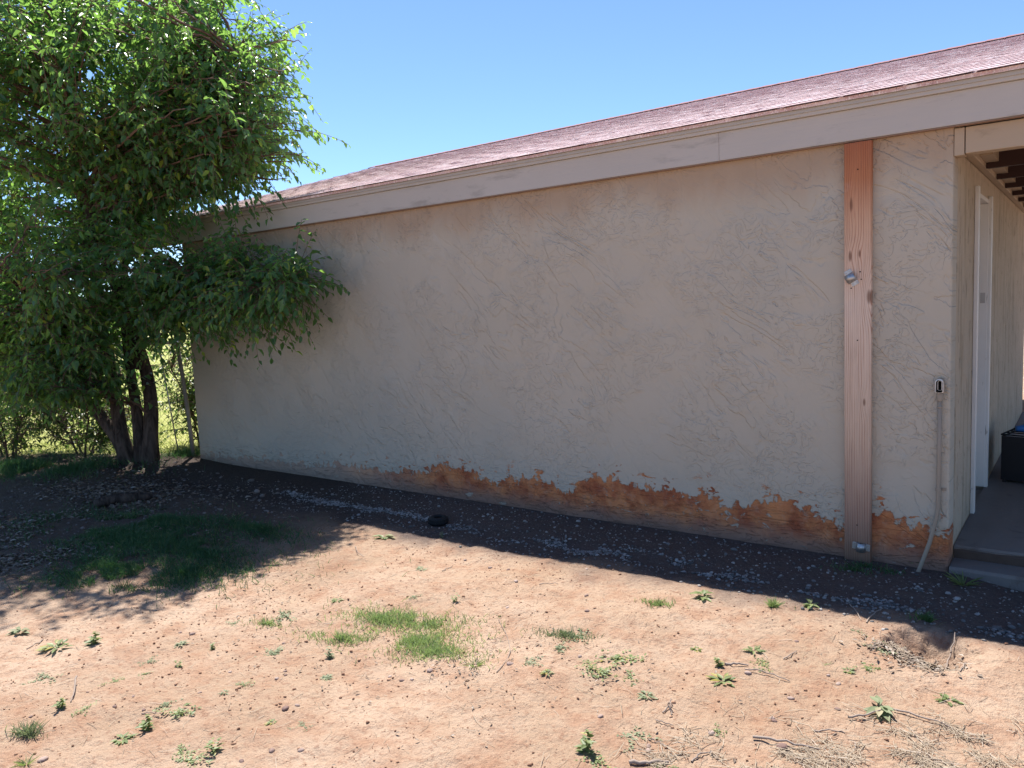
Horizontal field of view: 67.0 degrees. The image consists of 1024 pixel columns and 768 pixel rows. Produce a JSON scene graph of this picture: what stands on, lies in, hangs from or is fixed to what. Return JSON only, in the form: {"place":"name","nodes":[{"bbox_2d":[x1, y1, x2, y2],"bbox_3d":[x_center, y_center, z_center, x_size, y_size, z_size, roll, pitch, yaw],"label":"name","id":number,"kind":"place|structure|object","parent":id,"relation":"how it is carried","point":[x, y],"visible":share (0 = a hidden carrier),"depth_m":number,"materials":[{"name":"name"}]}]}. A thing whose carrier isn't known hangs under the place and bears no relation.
{"place":"outdoors","nodes":[
{"label":"outdoors","id":0,"kind":"place"},
{"bbox_2d":[0,382,198,455],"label":"field grass","id":1,"kind":"structure","parent":0,"point":[160,429],"depth_m":9.76,"materials":[{"name":"plant"}]},
{"bbox_2d":[0,330,1023,767],"bbox_3d":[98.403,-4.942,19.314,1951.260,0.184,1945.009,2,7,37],"label":"ground","id":2,"kind":"structure","parent":0,"point":[552,736],"depth_m":3.41,"materials":[{"name":"soil"}]},
{"bbox_2d":[5,626,29,635],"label":"weed","id":3,"kind":"object","parent":2,"relation":"on","point":[18,629],"visible":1,"depth_m":3.83,"materials":[{"name":"green plant"}]},
{"bbox_2d":[10,754,38,767],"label":"weed","id":4,"kind":"object","parent":2,"relation":"on","point":[22,763],"visible":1,"depth_m":2.67,"materials":[{"name":"green plant"}]},
{"bbox_2d":[5,719,49,739],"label":"grass tuft","id":5,"kind":"object","parent":2,"relation":"on","point":[27,731],"visible":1,"depth_m":2.86,"materials":[{"name":"green plant"}]},
{"bbox_2d":[0,392,79,458],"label":"shrub","id":6,"kind":"object","parent":2,"relation":"on","point":[17,420],"visible":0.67,"depth_m":8.66,"materials":[{"name":"green plant"}]},
{"bbox_2d":[21,672,62,684],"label":"weed","id":7,"kind":"object","parent":2,"relation":"on","point":[45,677],"visible":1,"depth_m":3.34,"materials":[{"name":"green plant"}]},
{"bbox_2d":[37,756,48,762],"bbox_3d":[-1.635,1.310,2.697,0.031,0.020,0.037,3,8,41],"label":"stone","id":8,"kind":"object","parent":2,"relation":"on","point":[43,759],"visible":1,"depth_m":2.69,"materials":[{"name":"beige stone"}]},
{"bbox_2d":[36,639,73,652],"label":"weed","id":9,"kind":"object","parent":2,"relation":"on","point":[46,647],"visible":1,"depth_m":3.65,"materials":[{"name":"green plant"}]},
{"bbox_2d":[51,698,66,708],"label":"weed","id":10,"kind":"object","parent":2,"relation":"on","point":[60,704],"visible":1,"depth_m":3.05,"materials":[{"name":"green plant"}]},
{"bbox_2d":[70,675,77,701],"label":"twig","id":11,"kind":"object","parent":2,"relation":"on","point":[76,676],"visible":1,"depth_m":3.20,"materials":[{"name":"beige wood"}]},
{"bbox_2d":[71,700,96,716],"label":"weed","id":12,"kind":"object","parent":2,"relation":"on","point":[83,709],"visible":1,"depth_m":3.02,"materials":[{"name":"green plant"}]},
{"bbox_2d":[13,380,163,456],"bbox_3d":[-4.878,0.307,8.702,2.018,1.197,1.192,2,7,37],"label":"shrub","id":13,"kind":"object","parent":2,"relation":"on","point":[62,420],"visible":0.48,"depth_m":8.57,"materials":[{"name":"green plant"}]},
{"bbox_2d":[83,631,102,645],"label":"weed","id":14,"kind":"object","parent":2,"relation":"on","point":[91,641],"visible":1,"depth_m":3.69,"materials":[{"name":"green plant"}]},
{"bbox_2d":[0,335,194,456],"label":"chain link fence","id":15,"kind":"object","parent":2,"relation":"on","point":[186,401],"visible":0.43,"depth_m":8.38,"materials":[{"name":"metal"}]},
{"bbox_2d":[0,446,204,488],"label":"grass patch","id":16,"kind":"object","parent":2,"relation":"on","point":[18,464],"visible":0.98,"depth_m":8.01,"materials":[{"name":"green plant"}]},
{"bbox_2d":[71,291,155,354],"bbox_3d":[-19.428,-2.760,34.952,5.896,3.582,6.280,-4,6,-13],"label":"bush","id":17,"kind":"object","parent":2,"relation":"on","point":[120,339],"depth_m":34.62,"materials":[{"name":"green plant"}]},
{"bbox_2d":[66,290,170,426],"bbox_3d":[-5.190,-0.275,9.979,2.083,2.094,1.587,-1,6,14],"label":"shrub","id":18,"kind":"object","parent":2,"relation":"on","point":[121,369],"visible":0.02,"depth_m":10.02,"materials":[{"name":"green plant"}]},
{"bbox_2d":[93,492,152,507],"bbox_3d":[-3.242,0.959,6.457,0.450,0.104,0.099,-6,7,-33],"label":"log","id":19,"kind":"object","parent":2,"relation":"on","point":[108,500],"visible":0.98,"depth_m":6.42,"materials":[{"name":"brown wood"}]},
{"bbox_2d":[110,731,138,744],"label":"weed","id":20,"kind":"object","parent":2,"relation":"on","point":[121,736],"visible":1,"depth_m":2.79,"materials":[{"name":"green plant"}]},
{"bbox_2d":[0,470,274,586],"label":"leaf litter","id":21,"kind":"object","parent":2,"relation":"on","point":[24,559],"visible":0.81,"depth_m":6.17,"materials":[{"name":"brown plant"}]},
{"bbox_2d":[135,714,154,731],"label":"weed","id":22,"kind":"object","parent":2,"relation":"on","point":[145,725],"visible":1,"depth_m":2.85,"materials":[{"name":"green plant"}]},
{"bbox_2d":[137,655,158,664],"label":"weed","id":23,"kind":"object","parent":2,"relation":"on","point":[148,661],"visible":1,"depth_m":3.48,"materials":[{"name":"green plant"}]},
{"bbox_2d":[155,698,181,709],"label":"weed","id":24,"kind":"object","parent":2,"relation":"on","point":[166,703],"visible":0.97,"depth_m":3.02,"materials":[{"name":"green plant"}]},
{"bbox_2d":[141,323,199,447],"bbox_3d":[-3.724,-0.116,9.057,1.494,1.825,1.193,2,7,37],"label":"shrub","id":25,"kind":"object","parent":2,"relation":"on","point":[191,393],"visible":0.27,"depth_m":8.96,"materials":[{"name":"green plant"}]},
{"bbox_2d":[0,0,350,463],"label":"tree","id":26,"kind":"object","parent":2,"relation":"on","point":[179,123],"visible":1,"depth_m":6.62,"materials":[{"name":"green plant"}]},
{"bbox_2d":[152,703,201,717],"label":"weed","id":27,"kind":"object","parent":2,"relation":"on","point":[179,709],"visible":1,"depth_m":2.94,"materials":[{"name":"green plant"}]},
{"bbox_2d":[0,460,355,573],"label":"dirt clods","id":28,"kind":"object","parent":2,"relation":"on","point":[256,490],"visible":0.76,"depth_m":6.45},
{"bbox_2d":[174,640,188,647],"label":"weed","id":29,"kind":"object","parent":2,"relation":"on","point":[181,642],"visible":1,"depth_m":3.63,"materials":[{"name":"green plant"}]},
{"bbox_2d":[172,743,199,759],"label":"weed","id":30,"kind":"object","parent":2,"relation":"on","point":[180,751],"visible":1,"depth_m":2.69,"materials":[{"name":"green plant"}]},
{"bbox_2d":[175,748,215,766],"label":"weed","id":31,"kind":"object","parent":2,"relation":"on","point":[190,760],"visible":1,"depth_m":2.62,"materials":[{"name":"green plant"}]},
{"bbox_2d":[0,495,417,618],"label":"grass patch","id":32,"kind":"object","parent":2,"relation":"on","point":[122,539],"visible":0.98,"depth_m":5.01,"materials":[{"name":"green plant"}]},
{"bbox_2d":[204,737,222,753],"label":"weed","id":33,"kind":"object","parent":2,"relation":"on","point":[212,748],"visible":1,"depth_m":2.68,"materials":[{"name":"green plant"}]},
{"bbox_2d":[235,679,254,686],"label":"weed","id":34,"kind":"object","parent":2,"relation":"on","point":[245,683],"visible":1,"depth_m":3.16,"materials":[{"name":"green plant"}]},
{"bbox_2d":[242,613,291,627],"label":"grass tuft","id":35,"kind":"object","parent":2,"relation":"on","point":[267,623],"visible":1,"depth_m":3.81,"materials":[{"name":"green plant"}]},
{"bbox_2d":[255,646,282,656],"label":"weed","id":36,"kind":"object","parent":2,"relation":"on","point":[273,652],"visible":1,"depth_m":3.51,"materials":[{"name":"green plant"}]},
{"bbox_2d":[264,719,275,725],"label":"weed","id":37,"kind":"object","parent":2,"relation":"on","point":[271,720],"visible":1,"depth_m":2.85,"materials":[{"name":"green plant"}]},
{"bbox_2d":[271,609,296,622],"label":"weed","id":38,"kind":"object","parent":2,"relation":"on","point":[286,615],"visible":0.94,"depth_m":3.90,"materials":[{"name":"green plant"}]},
{"bbox_2d":[282,706,288,710],"bbox_3d":[-0.859,1.229,2.932,0.026,0.018,0.038,-12,2,-1],"label":"stone","id":39,"kind":"object","parent":2,"relation":"on","point":[284,708],"visible":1,"depth_m":2.92,"materials":[{"name":"grey stone"}]},
{"bbox_2d":[287,721,312,731],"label":"weed","id":40,"kind":"object","parent":2,"relation":"on","point":[302,725],"visible":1,"depth_m":2.82,"materials":[{"name":"green plant"}]},
{"bbox_2d":[319,674,332,679],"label":"weed","id":41,"kind":"object","parent":2,"relation":"on","point":[324,676],"visible":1,"depth_m":3.23,"materials":[{"name":"green plant"}]},
{"bbox_2d":[324,646,333,659],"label":"weed","id":42,"kind":"object","parent":2,"relation":"on","point":[330,655],"visible":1,"depth_m":3.43,"materials":[{"name":"green plant"}]},
{"bbox_2d":[374,534,394,539],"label":"weed","id":43,"kind":"object","parent":2,"relation":"on","point":[388,535],"visible":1,"depth_m":5.15,"materials":[{"name":"green plant"}]},
{"bbox_2d":[276,597,522,668],"bbox_3d":[-0.509,1.150,3.628,1.270,0.081,0.693,2,7,37],"label":"grass patch","id":44,"kind":"object","parent":2,"relation":"on","point":[387,618],"visible":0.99,"depth_m":3.61,"materials":[{"name":"green plant"}]},
{"bbox_2d":[428,514,447,525],"bbox_3d":[-0.522,0.964,5.473,0.145,0.061,0.145,2,7,37],"label":"tyre","id":45,"kind":"object","parent":2,"relation":"on","point":[438,520],"visible":1,"depth_m":5.42,"materials":[{"name":"rubber"}]},
{"bbox_2d":[463,656,485,669],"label":"weed","id":46,"kind":"object","parent":2,"relation":"on","point":[478,664],"visible":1,"depth_m":3.25,"materials":[{"name":"green plant"}]},
{"bbox_2d":[496,619,510,671],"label":"twig","id":47,"kind":"object","parent":2,"relation":"on","point":[509,647],"visible":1,"depth_m":3.35,"materials":[{"name":"beige wood"}]},
{"bbox_2d":[0,502,1019,767],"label":"dirt clods","id":48,"kind":"object","parent":2,"relation":"on","point":[410,668],"visible":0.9,"depth_m":3.35,"materials":[{"name":"soil"}]},
{"bbox_2d":[4,530,1017,765],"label":"leaf litter","id":49,"kind":"object","parent":2,"relation":"on","point":[734,759],"visible":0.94,"depth_m":3.26,"materials":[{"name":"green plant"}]},
{"bbox_2d":[0,516,1023,767],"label":"dry straw","id":50,"kind":"object","parent":2,"relation":"on","point":[426,680],"visible":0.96,"depth_m":3.23,"materials":[{"name":"beige plant"}]},
{"bbox_2d":[522,656,542,665],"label":"weed","id":51,"kind":"object","parent":2,"relation":"on","point":[532,662],"visible":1,"depth_m":3.23,"materials":[{"name":"green plant"}]},
{"bbox_2d":[540,669,552,675],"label":"weed","id":52,"kind":"object","parent":2,"relation":"on","point":[547,670],"visible":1,"depth_m":3.11,"materials":[{"name":"green plant"}]},
{"bbox_2d":[552,640,574,652],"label":"weed","id":53,"kind":"object","parent":2,"relation":"on","point":[560,647],"visible":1,"depth_m":3.33,"materials":[{"name":"green plant"}]},
{"bbox_2d":[523,625,609,643],"bbox_3d":[0.221,1.117,3.450,0.472,0.063,0.184,-1,6,17],"label":"grass tuft","id":54,"kind":"object","parent":2,"relation":"on","point":[570,635],"visible":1,"depth_m":3.45,"materials":[{"name":"green plant"}]},
{"bbox_2d":[564,629,587,642],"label":"weed","id":55,"kind":"object","parent":2,"relation":"on","point":[578,635],"visible":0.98,"depth_m":3.43,"materials":[{"name":"green plant"}]},
{"bbox_2d":[574,729,595,753],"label":"weed","id":56,"kind":"object","parent":2,"relation":"on","point":[586,742],"visible":1,"depth_m":2.58,"materials":[{"name":"green plant"}]},
{"bbox_2d":[147,33,1023,571],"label":"house","id":57,"kind":"structure","parent":2,"relation":"on","point":[633,319],"depth_m":5.01,"materials":[{"name":"paint"}]},
{"bbox_2d":[844,140,872,562],"bbox_3d":[1.866,-0.117,4.177,0.136,2.322,0.074,2,7,37],"label":"wooden post","id":58,"kind":"object","parent":57,"relation":"attached to","point":[858,251],"visible":0.97,"depth_m":4.16,"materials":[{"name":"brown wood"}]},
{"bbox_2d":[916,378,945,571],"bbox_3d":[2.175,0.520,4.037,0.169,1.106,0.052,0,6,21],"label":"conduit","id":59,"kind":"object","parent":57,"relation":"attached to","point":[940,389],"visible":0.97,"depth_m":4.01,"materials":[{"name":"grey metal"}]},
{"bbox_2d":[970,186,992,513],"bbox_3d":[2.961,-0.135,5.017,0.172,2.165,0.810,2,7,37],"label":"door","id":60,"kind":"structure","parent":57,"relation":"in","point":[983,232],"depth_m":5.19,"materials":[{"name":"paint"}]},
{"bbox_2d":[574,659,602,675],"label":"weed","id":61,"kind":"object","parent":2,"relation":"on","point":[591,672],"visible":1,"depth_m":3.14,"materials":[{"name":"green plant"}]},
{"bbox_2d":[574,749,615,767],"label":"weed","id":62,"kind":"object","parent":2,"relation":"on","point":[596,757],"visible":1,"depth_m":2.54,"materials":[{"name":"green plant"}]},
{"bbox_2d":[592,661,620,680],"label":"weed","id":63,"kind":"object","parent":2,"relation":"on","point":[605,670],"visible":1,"depth_m":3.10,"materials":[{"name":"green plant"}]},
{"bbox_2d":[594,649,645,663],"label":"weed","id":64,"kind":"object","parent":2,"relation":"on","point":[617,657],"visible":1,"depth_m":3.21,"materials":[{"name":"green plant"}]},
{"bbox_2d":[623,670,643,685],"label":"weed","id":65,"kind":"object","parent":2,"relation":"on","point":[629,674],"visible":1,"depth_m":3.08,"materials":[{"name":"green plant"}]},
{"bbox_2d":[617,726,662,751],"bbox_3d":[0.423,1.220,2.670,0.164,0.011,0.130,-5,6,-21],"label":"weed","id":66,"kind":"object","parent":2,"relation":"on","point":[628,735],"visible":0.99,"depth_m":2.68,"materials":[{"name":"green plant"}]},
{"bbox_2d":[272,484,1023,643],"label":"gravel","id":67,"kind":"structure","parent":2,"relation":"on","point":[808,586],"depth_m":4.46,"materials":[{"name":"grey gravel"}]},
{"bbox_2d":[637,690,658,699],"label":"weed","id":68,"kind":"object","parent":2,"relation":"on","point":[650,694],"visible":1,"depth_m":2.94,"materials":[{"name":"green plant"}]},
{"bbox_2d":[629,759,668,764],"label":"twig","id":69,"kind":"object","parent":2,"relation":"on","point":[634,761],"visible":1,"depth_m":2.51,"materials":[{"name":"grey wood"}]},
{"bbox_2d":[634,596,688,608],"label":"grass tuft","id":70,"kind":"object","parent":2,"relation":"on","point":[655,603],"visible":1,"depth_m":3.72,"materials":[{"name":"green plant"}]},
{"bbox_2d":[690,646,701,651],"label":"weed","id":71,"kind":"object","parent":2,"relation":"on","point":[691,648],"visible":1,"depth_m":3.30,"materials":[{"name":"green plant"}]},
{"bbox_2d":[690,590,711,601],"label":"weed","id":72,"kind":"object","parent":2,"relation":"on","point":[704,592],"visible":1,"depth_m":3.77,"materials":[{"name":"green plant"}]},
{"bbox_2d":[691,751,712,762],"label":"twig","id":73,"kind":"object","parent":2,"relation":"on","point":[693,759],"visible":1,"depth_m":2.52,"materials":[{"name":"brown wood"}]},
{"bbox_2d":[713,657,723,666],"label":"weed","id":74,"kind":"object","parent":2,"relation":"on","point":[720,664],"visible":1,"depth_m":3.13,"materials":[{"name":"green plant"}]},
{"bbox_2d":[713,723,726,736],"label":"weed","id":75,"kind":"object","parent":2,"relation":"on","point":[718,731],"visible":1,"depth_m":2.66,"materials":[{"name":"green plant"}]},
{"bbox_2d":[705,673,735,686],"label":"weed","id":76,"kind":"object","parent":2,"relation":"on","point":[726,676],"visible":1,"depth_m":3.02,"materials":[{"name":"green plant"}]},
{"bbox_2d":[725,662,747,665],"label":"twig","id":77,"kind":"object","parent":2,"relation":"on","point":[732,663],"visible":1,"depth_m":3.13,"materials":[{"name":"brown wood"}]},
{"bbox_2d":[742,645,765,654],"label":"weed","id":78,"kind":"object","parent":2,"relation":"on","point":[757,648],"visible":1,"depth_m":3.26,"materials":[{"name":"green plant"}]},
{"bbox_2d":[749,658,773,671],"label":"weed","id":79,"kind":"object","parent":2,"relation":"on","point":[762,664],"visible":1,"depth_m":3.15,"materials":[{"name":"green plant"}]},
{"bbox_2d":[745,668,789,680],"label":"twig","id":80,"kind":"object","parent":2,"relation":"on","point":[766,673],"visible":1,"depth_m":3.07,"materials":[{"name":"brown wood"}]},
{"bbox_2d":[763,597,795,609],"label":"grass tuft","id":81,"kind":"object","parent":2,"relation":"on","point":[773,603],"visible":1,"depth_m":3.60,"materials":[{"name":"green plant"}]},
{"bbox_2d":[540,681,1023,767],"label":"dry straw","id":82,"kind":"object","parent":2,"relation":"on","point":[932,764],"visible":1,"depth_m":2.54,"materials":[{"name":"beige plant"}]},
{"bbox_2d":[776,743,787,749],"bbox_3d":[0.893,1.199,2.559,0.039,0.020,0.032,-18,14,25],"label":"stone","id":83,"kind":"object","parent":2,"relation":"on","point":[784,746],"visible":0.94,"depth_m":2.55,"materials":[{"name":"stone"}]},
{"bbox_2d":[753,735,819,749],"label":"twig","id":84,"kind":"object","parent":2,"relation":"on","point":[772,739],"visible":1,"depth_m":2.58,"materials":[{"name":"grey wood"}]},
{"bbox_2d":[802,598,819,608],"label":"weed","id":85,"kind":"object","parent":2,"relation":"on","point":[807,605],"visible":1,"depth_m":3.63,"materials":[{"name":"green plant"}]},
{"bbox_2d":[813,729,844,732],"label":"twig","id":86,"kind":"object","parent":2,"relation":"on","point":[828,729],"visible":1,"depth_m":2.66,"materials":[{"name":"brown wood"}]},
{"bbox_2d":[842,667,855,673],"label":"weed","id":87,"kind":"object","parent":2,"relation":"on","point":[851,671],"visible":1,"depth_m":3.04,"materials":[{"name":"green plant"}]},
{"bbox_2d":[820,559,905,576],"bbox_3d":[1.926,0.977,4.146,0.538,0.054,0.246,-1,6,13],"label":"grass tuft","id":88,"kind":"object","parent":2,"relation":"on","point":[864,565],"visible":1,"depth_m":4.13,"materials":[{"name":"green plant"}]},
{"bbox_2d":[848,709,882,717],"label":"twig","id":89,"kind":"object","parent":2,"relation":"on","point":[856,715],"visible":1,"depth_m":2.72,"materials":[{"name":"grey wood"}]},
{"bbox_2d":[853,662,880,671],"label":"weed","id":90,"kind":"object","parent":2,"relation":"on","point":[867,667],"visible":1,"depth_m":3.07,"materials":[{"name":"green plant"}]},
{"bbox_2d":[863,695,894,721],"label":"weed","id":91,"kind":"object","parent":2,"relation":"on","point":[885,712],"visible":0.98,"depth_m":2.74,"materials":[{"name":"green plant"}]},
{"bbox_2d":[863,640,896,654],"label":"weed","id":92,"kind":"object","parent":2,"relation":"on","point":[882,651],"visible":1,"depth_m":3.17,"materials":[{"name":"green plant"}]},
{"bbox_2d":[838,634,983,678],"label":"leaf litter","id":93,"kind":"object","parent":2,"relation":"on","point":[875,645],"visible":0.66,"depth_m":3.12,"materials":[{"name":"brown plant"}]},
{"bbox_2d":[893,708,953,728],"bbox_3d":[1.430,1.161,2.692,0.192,0.014,0.011,3,8,43],"label":"twig","id":94,"kind":"object","parent":2,"relation":"on","point":[899,710],"visible":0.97,"depth_m":2.70,"materials":[{"name":"grey wood"}]},
{"bbox_2d":[906,609,940,624],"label":"grass tuft","id":95,"kind":"object","parent":2,"relation":"on","point":[926,618],"visible":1,"depth_m":3.43,"materials":[{"name":"green plant"}]},
{"bbox_2d":[933,693,966,706],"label":"weed","id":96,"kind":"object","parent":2,"relation":"on","point":[945,696],"visible":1,"depth_m":2.82,"materials":[{"name":"green plant"}]},
{"bbox_2d":[945,632,955,668],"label":"twig","id":97,"kind":"object","parent":2,"relation":"on","point":[948,659],"visible":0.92,"depth_m":3.23,"materials":[{"name":"brown wood"}]},
{"bbox_2d":[944,569,983,585],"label":"weed","id":98,"kind":"object","parent":2,"relation":"on","point":[960,579],"visible":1,"depth_m":3.90,"materials":[{"name":"green plant"}]},
{"bbox_2d":[949,558,1023,591],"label":"concrete step","id":99,"kind":"object","parent":2,"relation":"on","point":[1009,576],"visible":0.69,"depth_m":3.97,"materials":[{"name":"grey concrete"}]},
{"bbox_2d":[954,412,1023,556],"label":"patio slab","id":100,"kind":"structure","parent":2,"relation":"on","point":[994,523],"depth_m":4.58,"materials":[{"name":"concrete"}]},
{"bbox_2d":[954,547,1023,566],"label":"step riser","id":101,"kind":"object","parent":100,"relation":"attached to","point":[1008,559],"visible":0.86,"depth_m":4.08,"materials":[{"name":"concrete"}]},
{"bbox_2d":[1001,424,1023,481],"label":"fire box","id":102,"kind":"object","parent":100,"relation":"on","point":[1012,455],"visible":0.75,"depth_m":5.39,"materials":[{"name":"black metal"}]},
{"bbox_2d":[1015,424,1023,431],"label":"blue wrap","id":103,"kind":"object","parent":102,"relation":"on","point":[1020,428],"visible":1,"depth_m":5.42,"materials":[{"name":"plastic"}]},
{"bbox_2d":[992,625,1001,629],"bbox_3d":[2.136,1.077,3.408,0.048,0.023,0.036,0,7,-20],"label":"stone","id":104,"kind":"object","parent":2,"relation":"on","point":[997,627],"visible":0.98,"depth_m":3.40,"materials":[{"name":"grey stone"}]},
{"bbox_2d":[0,0,1023,295],"label":"sky","id":105,"kind":"structure","parent":0,"point":[391,80],"materials":[{"name":"blue"}]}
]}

